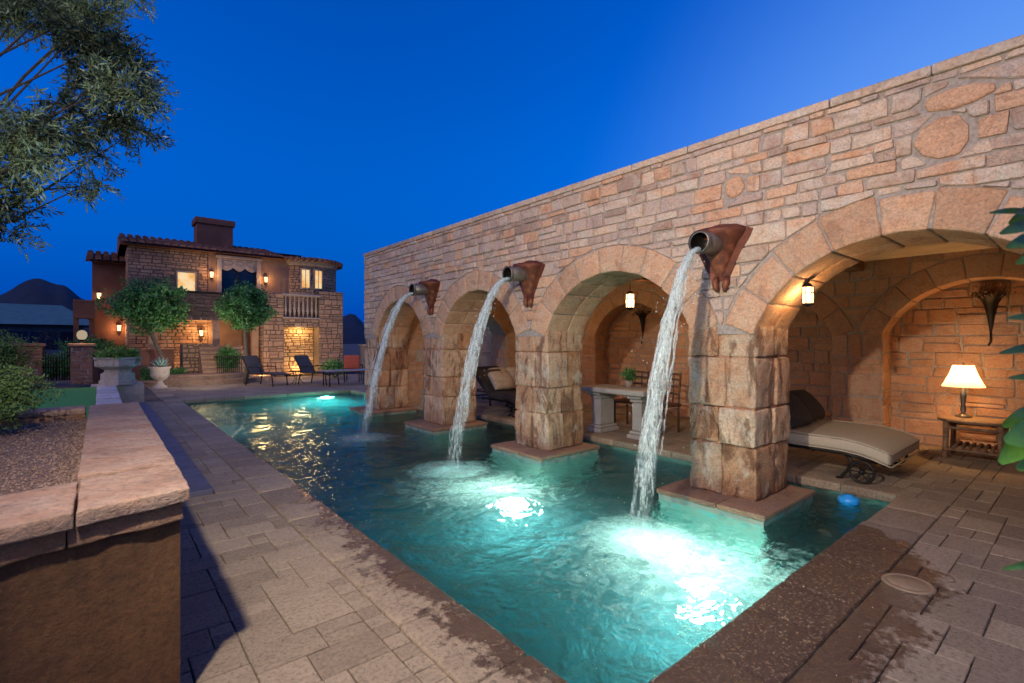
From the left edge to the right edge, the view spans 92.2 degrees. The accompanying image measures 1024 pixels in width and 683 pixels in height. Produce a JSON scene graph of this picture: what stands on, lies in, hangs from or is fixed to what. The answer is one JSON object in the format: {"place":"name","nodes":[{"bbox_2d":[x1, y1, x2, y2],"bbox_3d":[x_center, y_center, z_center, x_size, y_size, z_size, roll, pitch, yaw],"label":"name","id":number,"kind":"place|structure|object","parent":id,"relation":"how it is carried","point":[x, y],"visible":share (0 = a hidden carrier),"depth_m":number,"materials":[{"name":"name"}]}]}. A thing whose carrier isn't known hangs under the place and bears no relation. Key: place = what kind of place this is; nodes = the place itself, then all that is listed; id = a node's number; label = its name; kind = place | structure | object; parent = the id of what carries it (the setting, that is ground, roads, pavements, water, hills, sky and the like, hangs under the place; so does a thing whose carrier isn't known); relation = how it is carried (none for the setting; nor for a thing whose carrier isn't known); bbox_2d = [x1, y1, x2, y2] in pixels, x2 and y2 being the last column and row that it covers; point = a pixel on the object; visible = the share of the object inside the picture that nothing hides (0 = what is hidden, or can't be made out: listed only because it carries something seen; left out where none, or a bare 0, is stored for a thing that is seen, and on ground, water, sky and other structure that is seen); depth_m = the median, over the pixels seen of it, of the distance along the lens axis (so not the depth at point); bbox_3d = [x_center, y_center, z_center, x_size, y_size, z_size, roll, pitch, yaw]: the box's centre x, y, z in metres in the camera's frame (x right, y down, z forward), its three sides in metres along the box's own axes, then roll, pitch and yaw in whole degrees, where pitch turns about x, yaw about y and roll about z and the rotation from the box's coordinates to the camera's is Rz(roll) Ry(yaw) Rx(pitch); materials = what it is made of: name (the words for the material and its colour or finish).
{"place":"outdoors","nodes":[
{"label":"outdoors","id":0,"kind":"place"},
{"bbox_2d":[0,418,86,495],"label":"gravel","id":1,"kind":"structure","parent":0,"point":[34,455],"depth_m":3.03,"materials":[{"name":"grey gravel"}]},
{"bbox_2d":[0,363,65,432],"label":"rounded bush","id":2,"kind":"object","parent":1,"relation":"on","point":[12,394],"visible":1,"depth_m":3.68,"materials":[{"name":"green plant"}]},
{"bbox_2d":[0,278,88,338],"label":"mountain","id":3,"kind":"structure","parent":0,"point":[36,291],"depth_m":450.43,"materials":[{"name":"grey stone"}]},
{"bbox_2d":[11,378,90,389],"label":"garden ground","id":4,"kind":"structure","parent":0,"point":[61,383],"depth_m":13.76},
{"bbox_2d":[0,329,55,378],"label":"fence bush","id":5,"kind":"object","parent":4,"relation":"on","point":[8,354],"visible":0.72,"depth_m":12.49,"materials":[{"name":"green plant"}]},
{"bbox_2d":[13,343,45,383],"bbox_3d":[-12.612,0.575,12.900,0.580,1.050,0.580,0,0,-40],"label":"brick post","id":6,"kind":"object","parent":4,"relation":"on","point":[36,354],"visible":0.53,"depth_m":12.77,"materials":[{"name":"brown brick"}]},
{"bbox_2d":[37,340,75,380],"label":"iron gate","id":7,"kind":"structure","parent":6,"relation":"attached to","point":[56,367],"depth_m":12.89,"materials":[{"name":"black metal"}]},
{"bbox_2d":[44,353,68,380],"bbox_3d":[-14.152,0.768,15.223,1.013,0.929,0.911,0,0,-40],"label":"clipped shrub","id":8,"kind":"object","parent":4,"relation":"on","point":[55,366],"visible":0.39,"depth_m":15.12,"materials":[{"name":"green plant"}]},
{"bbox_2d":[68,330,95,383],"bbox_3d":[-11.252,0.400,12.900,0.540,1.401,0.540,0,0,-40],"label":"brick post","id":9,"kind":"object","parent":4,"relation":"on","point":[81,366],"visible":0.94,"depth_m":12.74,"materials":[{"name":"brick"}]},
{"bbox_2d":[96,385,121,404],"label":"lawn kerb","id":10,"kind":"structure","parent":4,"relation":"on","point":[107,394],"depth_m":9.48,"materials":[{"name":"stone"}]},
{"bbox_2d":[7,387,96,417],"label":"lawn","id":11,"kind":"structure","parent":0,"point":[85,396],"depth_m":9.26,"materials":[{"name":"green plant"}]},
{"bbox_2d":[0,0,180,261],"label":"olive tree","id":12,"kind":"object","parent":11,"relation":"on","point":[95,51],"visible":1,"depth_m":4.56,"materials":[{"name":"green plant"}]},
{"bbox_2d":[58,356,70,378],"bbox_3d":[-14.349,0.847,15.778,0.837,0.770,0.857,0,0,11],"label":"clipped shrub","id":13,"kind":"object","parent":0,"point":[66,371],"visible":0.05,"depth_m":15.76,"materials":[{"name":"green plant"}]},
{"bbox_2d":[10,344,364,379],"bbox_3d":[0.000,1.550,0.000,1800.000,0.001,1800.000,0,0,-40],"label":"ground","id":14,"kind":"structure","parent":0,"point":[351,349],"depth_m":69.47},
{"bbox_2d":[0,303,88,357],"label":"neighbour house","id":15,"kind":"structure","parent":14,"relation":"on","point":[48,325],"depth_m":44.45,"materials":[{"name":"grey"}]},
{"bbox_2d":[0,331,27,343],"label":"window","id":16,"kind":"structure","parent":15,"relation":"in","point":[24,334],"depth_m":42.99,"materials":[{"name":"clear glass"}]},
{"bbox_2d":[30,331,56,348],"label":"window","id":17,"kind":"structure","parent":15,"relation":"in","point":[47,337],"depth_m":44.23,"materials":[{"name":"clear glass"}]},
{"bbox_2d":[60,332,85,346],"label":"window","id":18,"kind":"structure","parent":15,"relation":"in","point":[64,336],"depth_m":45.14,"materials":[{"name":"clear glass"}]},
{"bbox_2d":[53,334,127,359],"bbox_3d":[-15.829,0.445,18.591,2.606,1.589,2.201,0,0,-40],"label":"round hedge","id":19,"kind":"object","parent":14,"relation":"on","point":[99,344],"visible":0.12,"depth_m":18.23,"materials":[{"name":"green plant"}]},
{"bbox_2d":[0,402,189,682],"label":"planter wall","id":20,"kind":"structure","parent":14,"relation":"on","point":[90,575],"depth_m":1.86,"materials":[{"name":"brown paint"}]},
{"bbox_2d":[85,216,342,376],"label":"stone house","id":21,"kind":"structure","parent":14,"relation":"on","point":[305,300],"depth_m":20.81,"materials":[{"name":"stone"}]},
{"bbox_2d":[73,299,94,342],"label":"porch","id":22,"kind":"structure","parent":21,"relation":"attached to","point":[83,309],"depth_m":19.25,"materials":[{"name":"paint"}]},
{"bbox_2d":[117,323,120,331],"bbox_3d":[-16.155,-0.567,20.269,0.150,0.380,0.215,0,0,-40],"label":"wall lamp","id":23,"kind":"object","parent":21,"relation":"attached to","point":[119,327],"visible":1,"depth_m":20.20,"materials":[{"name":"glass"}]},
{"bbox_2d":[176,270,196,290],"bbox_3d":[-13.348,-2.431,20.211,0.721,0.899,0.075,0,0,-40],"label":"window","id":24,"kind":"structure","parent":21,"relation":"in","point":[187,279],"depth_m":20.25,"materials":[{"name":"yellow glass"}]},
{"bbox_2d":[199,328,202,336],"bbox_3d":[-12.841,-0.363,20.365,0.150,0.380,0.215,0,0,-40],"label":"wall lamp","id":25,"kind":"object","parent":21,"relation":"attached to","point":[201,332],"visible":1,"depth_m":20.30,"materials":[{"name":"glass"}]},
{"bbox_2d":[222,268,255,292],"bbox_3d":[-11.863,-2.250,21.400,1.351,2.301,0.075,0,0,-40],"label":"window","id":26,"kind":"structure","parent":21,"relation":"in","point":[228,277],"depth_m":21.32,"materials":[{"name":"glass"}]},
{"bbox_2d":[300,268,310,288],"bbox_3d":[-9.550,-2.904,22.811,0.461,0.965,0.097,0,0,-27],"label":"window","id":27,"kind":"structure","parent":21,"relation":"in","point":[305,273],"depth_m":22.79,"materials":[{"name":"yellow glass"}]},
{"bbox_2d":[314,269,322,289],"bbox_3d":[-9.095,-2.904,23.165,0.097,0.965,0.460,0,0,41],"label":"window","id":28,"kind":"structure","parent":21,"relation":"in","point":[318,274],"depth_m":23.15,"materials":[{"name":"yellow glass"}]},
{"bbox_2d":[358,344,424,372],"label":"boundary wall","id":29,"kind":"structure","parent":14,"relation":"on","point":[362,353],"depth_m":23.49,"materials":[{"name":"stone"}]},
{"bbox_2d":[343,314,365,343],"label":"hills","id":30,"kind":"structure","parent":0,"point":[353,328],"depth_m":332.10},
{"bbox_2d":[364,292,412,413],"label":"waterfall","id":31,"kind":"structure","parent":0,"point":[394,313],"depth_m":8.43,"materials":[{"name":"white liquid"}]},
{"bbox_2d":[452,277,509,439],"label":"waterfall","id":32,"kind":"structure","parent":0,"point":[483,316],"depth_m":6.37,"materials":[{"name":"white liquid"}]},
{"bbox_2d":[0,0,1023,322],"label":"sky","id":33,"kind":"structure","parent":0,"point":[342,131],"materials":[{"name":"blue"}]},
{"bbox_2d":[186,393,888,682],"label":"pool water","id":34,"kind":"structure","parent":0,"point":[581,569],"depth_m":4.20,"materials":[{"name":"teal liquid"}]},
{"bbox_2d":[837,493,859,504],"bbox_3d":[3.358,1.625,4.918,0.190,0.200,0.190,0,0,-40],"label":"chlorine float","id":35,"kind":"object","parent":34,"relation":"on","point":[848,498],"visible":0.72,"depth_m":4.87,"materials":[{"name":"blue plastic"}]},
{"bbox_2d":[144,387,1007,682],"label":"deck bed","id":36,"kind":"object","parent":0,"point":[148,395],"visible":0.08,"depth_m":2.87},
{"bbox_2d":[92,354,103,383],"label":"brick garden wall","id":37,"kind":"structure","parent":36,"relation":"on","point":[97,372],"depth_m":13.47,"materials":[{"name":"brick"}]},
{"bbox_2d":[146,374,1023,682],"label":"deck","id":38,"kind":"structure","parent":36,"relation":"on","point":[308,590],"depth_m":2.93,"materials":[{"name":"stone"}]},
{"bbox_2d":[88,345,143,402],"bbox_3d":[-9.550,0.797,11.900,1.076,1.421,1.098,0,0,-40],"label":"stone urn planter","id":39,"kind":"object","parent":38,"relation":"on","point":[116,365],"visible":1,"depth_m":11.79,"materials":[{"name":"grey stone"}]},
{"bbox_2d":[94,349,175,379],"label":"garden wall","id":40,"kind":"structure","parent":38,"relation":"on","point":[148,356],"depth_m":17.62,"materials":[{"name":"paint"}]},
{"bbox_2d":[94,274,191,361],"bbox_3d":[-12.411,-0.410,16.746,2.515,3.828,2.539,0,0,-1],"label":"topiary tree","id":41,"kind":"object","parent":38,"relation":"on","point":[150,304],"visible":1,"depth_m":16.40,"materials":[{"name":"green plant"}]},
{"bbox_2d":[137,366,153,380],"bbox_3d":[-12.473,1.174,17.035,0.762,0.713,0.661,0,0,-40],"label":"shrub","id":42,"kind":"object","parent":38,"relation":"on","point":[145,375],"visible":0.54,"depth_m":16.84,"materials":[{"name":"green plant"}]},
{"bbox_2d":[148,356,171,388],"bbox_3d":[-11.354,0.977,15.902,0.620,1.046,0.624,0,0,-40],"label":"agave urn","id":43,"kind":"object","parent":38,"relation":"on","point":[160,371],"visible":1,"depth_m":15.78,"materials":[{"name":"stone"}]},
{"bbox_2d":[139,402,213,497],"bbox_3d":[-6.094,1.482,8.167,0.604,0.084,9.150,0,0,-40],"label":"stone ledge","id":44,"kind":"object","parent":38,"relation":"on","point":[197,481],"visible":0.4,"depth_m":6.03,"materials":[{"name":"stone"}]},
{"bbox_2d":[170,366,187,373],"bbox_3d":[-12.019,1.200,17.608,0.655,0.667,0.796,0,0,24],"label":"shrub","id":45,"kind":"object","parent":38,"relation":"on","point":[177,370],"visible":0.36,"depth_m":17.59,"materials":[{"name":"green plant"}]},
{"bbox_2d":[137,372,270,386],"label":"entrance steps","id":46,"kind":"structure","parent":38,"relation":"on","point":[193,379],"depth_m":17.13,"materials":[{"name":"stone"}]},
{"bbox_2d":[214,344,243,372],"bbox_3d":[-10.701,0.788,18.636,1.011,1.425,0.796,0,0,-40],"label":"caged planter","id":47,"kind":"object","parent":38,"relation":"on","point":[229,358],"visible":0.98,"depth_m":18.44,"materials":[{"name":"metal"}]},
{"bbox_2d":[212,276,278,383],"bbox_3d":[-9.470,-0.419,17.471,1.868,3.846,2.012,0,0,3],"label":"topiary tree","id":48,"kind":"object","parent":38,"relation":"on","point":[246,307],"visible":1,"depth_m":17.19,"materials":[{"name":"green plant"}]},
{"bbox_2d":[241,355,290,386],"bbox_3d":[-8.440,0.997,16.903,1.582,1.014,0.696,0,0,22],"label":"sling lounger","id":49,"kind":"object","parent":38,"relation":"on","point":[252,363],"visible":1,"depth_m":16.96,"materials":[{"name":"fabric"}]},
{"bbox_2d":[289,370,303,384],"bbox_3d":[-7.588,1.268,17.400,0.520,0.477,0.520,0,0,-40],"label":"round side table","id":50,"kind":"object","parent":38,"relation":"on","point":[292,371],"visible":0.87,"depth_m":17.43,"materials":[{"name":"metal"}]},
{"bbox_2d":[294,355,341,385],"bbox_3d":[-6.814,0.997,17.303,1.582,1.014,0.696,0,0,22],"label":"sling lounger","id":51,"kind":"object","parent":38,"relation":"on","point":[305,365],"visible":0.94,"depth_m":17.36,"materials":[{"name":"fabric"}]},
{"bbox_2d":[318,359,345,377],"bbox_3d":[-7.431,1.095,20.496,1.268,0.882,0.907,0,0,-31],"label":"shrub","id":52,"kind":"object","parent":38,"relation":"on","point":[336,365],"visible":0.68,"depth_m":20.36,"materials":[{"name":"green plant"}]},
{"bbox_2d":[320,369,366,386],"bbox_3d":[-5.663,1.235,16.936,1.600,0.530,0.700,0,0,-40],"label":"glass table","id":53,"kind":"object","parent":38,"relation":"on","point":[339,370],"visible":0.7,"depth_m":16.70,"materials":[{"name":"glass"}]},
{"bbox_2d":[343,355,362,381],"bbox_3d":[-5.930,1.000,18.375,0.655,1.000,0.630,0,0,-10],"label":"patio chair","id":54,"kind":"object","parent":38,"relation":"on","point":[351,361],"visible":0.81,"depth_m":18.08,"materials":[{"name":"fabric"}]},
{"bbox_2d":[407,299,517,409],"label":"loggia end wall","id":55,"kind":"structure","parent":38,"relation":"on","point":[499,325],"depth_m":12.93,"materials":[{"name":"stone"}]},
{"bbox_2d":[474,369,517,417],"bbox_3d":[0.012,1.070,10.678,1.264,0.895,2.030,0,0,-40],"label":"chaise lounge","id":56,"kind":"object","parent":38,"relation":"on","point":[497,385],"visible":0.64,"depth_m":10.44,"materials":[{"name":"metal"}]},
{"bbox_2d":[476,366,515,407],"bbox_3d":[-0.073,1.070,12.106,1.264,0.895,2.030,0,0,-40],"label":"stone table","id":57,"kind":"object","parent":38,"relation":"on","point":[507,369],"visible":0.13,"depth_m":12.24,"materials":[{"name":"stone"}]},
{"bbox_2d":[162,388,949,682],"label":"pool coping","id":58,"kind":"object","parent":38,"relation":"on","point":[781,632],"visible":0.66,"depth_m":2.98,"materials":[{"name":"brown stone"}]},
{"bbox_2d":[582,384,666,440],"bbox_3d":[1.794,1.123,7.989,0.640,0.755,1.240,0,0,-40],"label":"stone table","id":59,"kind":"object","parent":38,"relation":"on","point":[602,395],"visible":0.87,"depth_m":7.82,"materials":[{"name":"stone"}]},
{"bbox_2d":[620,366,642,386],"bbox_3d":[1.912,0.565,8.029,0.319,0.359,0.304,0,0,-40],"label":"potted plant","id":60,"kind":"object","parent":59,"relation":"on","point":[629,374],"visible":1,"depth_m":8.00,"materials":[{"name":"green plant"}]},
{"bbox_2d":[614,371,649,423],"bbox_3d":[2.105,1.009,8.670,0.530,0.982,0.480,0,0,-45],"label":"dining chair","id":61,"kind":"object","parent":38,"relation":"on","point":[626,400],"visible":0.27,"depth_m":8.68,"materials":[{"name":"brown wood"}]},
{"bbox_2d":[655,372,681,434],"bbox_3d":[2.493,1.009,8.206,0.530,0.982,0.480,0,0,-35],"label":"dining chair","id":62,"kind":"object","parent":38,"relation":"on","point":[670,404],"visible":0.62,"depth_m":8.15,"materials":[{"name":"brown wood"}]},
{"bbox_2d":[474,247,1023,452],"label":"loggia rear wall","id":63,"kind":"structure","parent":38,"relation":"on","point":[888,342],"depth_m":7.32,"materials":[{"name":"stone"}]},
{"bbox_2d":[632,306,650,343],"bbox_3d":[2.831,-0.366,10.846,0.267,0.853,0.493,0,0,-40],"label":"wall planter sconce","id":64,"kind":"object","parent":63,"relation":"attached to","point":[642,315],"depth_m":10.87,"materials":[{"name":"metal"}]},
{"bbox_2d":[617,242,993,286],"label":"loggia roof","id":65,"kind":"structure","parent":63,"relation":"on","point":[920,250],"depth_m":6.65,"materials":[{"name":"paint"}]},
{"bbox_2d":[625,291,634,309],"bbox_3d":[2.017,-0.865,8.424,0.160,0.670,0.139,0,0,-40],"label":"hanging lantern","id":66,"kind":"object","parent":65,"relation":"hanging from","point":[629,300],"visible":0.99,"depth_m":8.38,"materials":[{"name":"glass"}]},
{"bbox_2d":[967,283,1015,345],"bbox_3d":[6.397,-0.366,6.580,0.267,0.853,0.493,0,0,-40],"label":"wall planter sconce","id":67,"kind":"object","parent":63,"relation":"attached to","point":[989,300],"depth_m":6.61,"materials":[{"name":"metal"}]},
{"bbox_2d":[785,389,919,483],"bbox_3d":[3.695,1.071,6.198,1.370,0.895,2.030,0,0,-40],"label":"chaise lounge","id":68,"kind":"object","parent":38,"relation":"on","point":[811,428],"visible":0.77,"depth_m":5.59,"materials":[{"name":"fabric"}]},
{"bbox_2d":[881,573,936,595],"bbox_3d":[2.453,1.501,3.053,0.270,0.018,0.270,0,0,-40],"label":"skimmer lid","id":69,"kind":"object","parent":38,"relation":"on","point":[908,583],"visible":1,"depth_m":3.04,"materials":[{"name":"beige plastic"}]},
{"bbox_2d":[937,415,1009,465],"bbox_3d":[5.947,1.249,6.326,0.704,0.508,0.750,0,0,-40],"label":"log side table","id":70,"kind":"object","parent":38,"relation":"on","point":[950,422],"visible":0.84,"depth_m":6.25,"materials":[{"name":"brown wood"}]},
{"bbox_2d":[941,362,985,417],"bbox_3d":[5.941,0.633,6.490,0.436,0.720,0.436,0,0,-40],"label":"table lamp","id":71,"kind":"object","parent":70,"relation":"on","point":[963,376],"visible":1,"depth_m":6.41,"materials":[{"name":"fabric"}]},
{"bbox_2d":[989,207,1023,569],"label":"laurel shrub","id":72,"kind":"object","parent":38,"relation":"on","point":[1012,450],"visible":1,"depth_m":1.22,"materials":[{"name":"green plant"}]},
{"bbox_2d":[632,247,706,504],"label":"waterfall","id":73,"kind":"structure","parent":0,"point":[673,299],"depth_m":4.21,"materials":[{"name":"white liquid"}]},
{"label":"pool basin","id":74,"kind":"structure","parent":0,"visible":0},
{"bbox_2d":[191,391,888,502],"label":"pool wall","id":75,"kind":"structure","parent":74,"relation":"on","point":[594,442],"depth_m":7.09,"materials":[{"name":"tile"}]},
{"bbox_2d":[349,34,1023,526],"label":"stone arcade","id":76,"kind":"object","parent":74,"relation":"on","point":[819,194],"visible":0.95,"depth_m":4.83,"materials":[{"name":"stone"}]},
{"bbox_2d":[409,279,439,314],"bbox_3d":[-1.619,-0.811,8.891,0.436,0.668,0.640,0,0,-40],"label":"water spout","id":77,"kind":"object","parent":76,"relation":"attached to","point":[429,289],"visible":1,"depth_m":8.84,"materials":[{"name":"metal"}]},
{"bbox_2d":[502,260,544,306],"bbox_3d":[0.097,-0.811,6.838,0.436,0.668,0.640,0,0,-40],"label":"water spout","id":78,"kind":"object","parent":76,"relation":"attached to","point":[526,275],"visible":0.98,"depth_m":6.79,"materials":[{"name":"metal"}]},
{"bbox_2d":[688,223,752,292],"bbox_3d":[1.889,-0.811,4.694,0.436,0.668,0.640,0,0,-40],"label":"water spout","id":79,"kind":"object","parent":76,"relation":"attached to","point":[721,246],"visible":1,"depth_m":4.68,"materials":[{"name":"terracotta"},{"name":"metal"}]},
{"bbox_2d":[802,281,813,306],"bbox_3d":[2.724,-0.539,4.538,0.106,0.442,0.091,0,0,-40],"label":"hanging lantern","id":80,"kind":"object","parent":76,"relation":"hanging from","point":[807,294],"visible":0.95,"depth_m":4.51,"materials":[{"name":"glass"}]}
]}

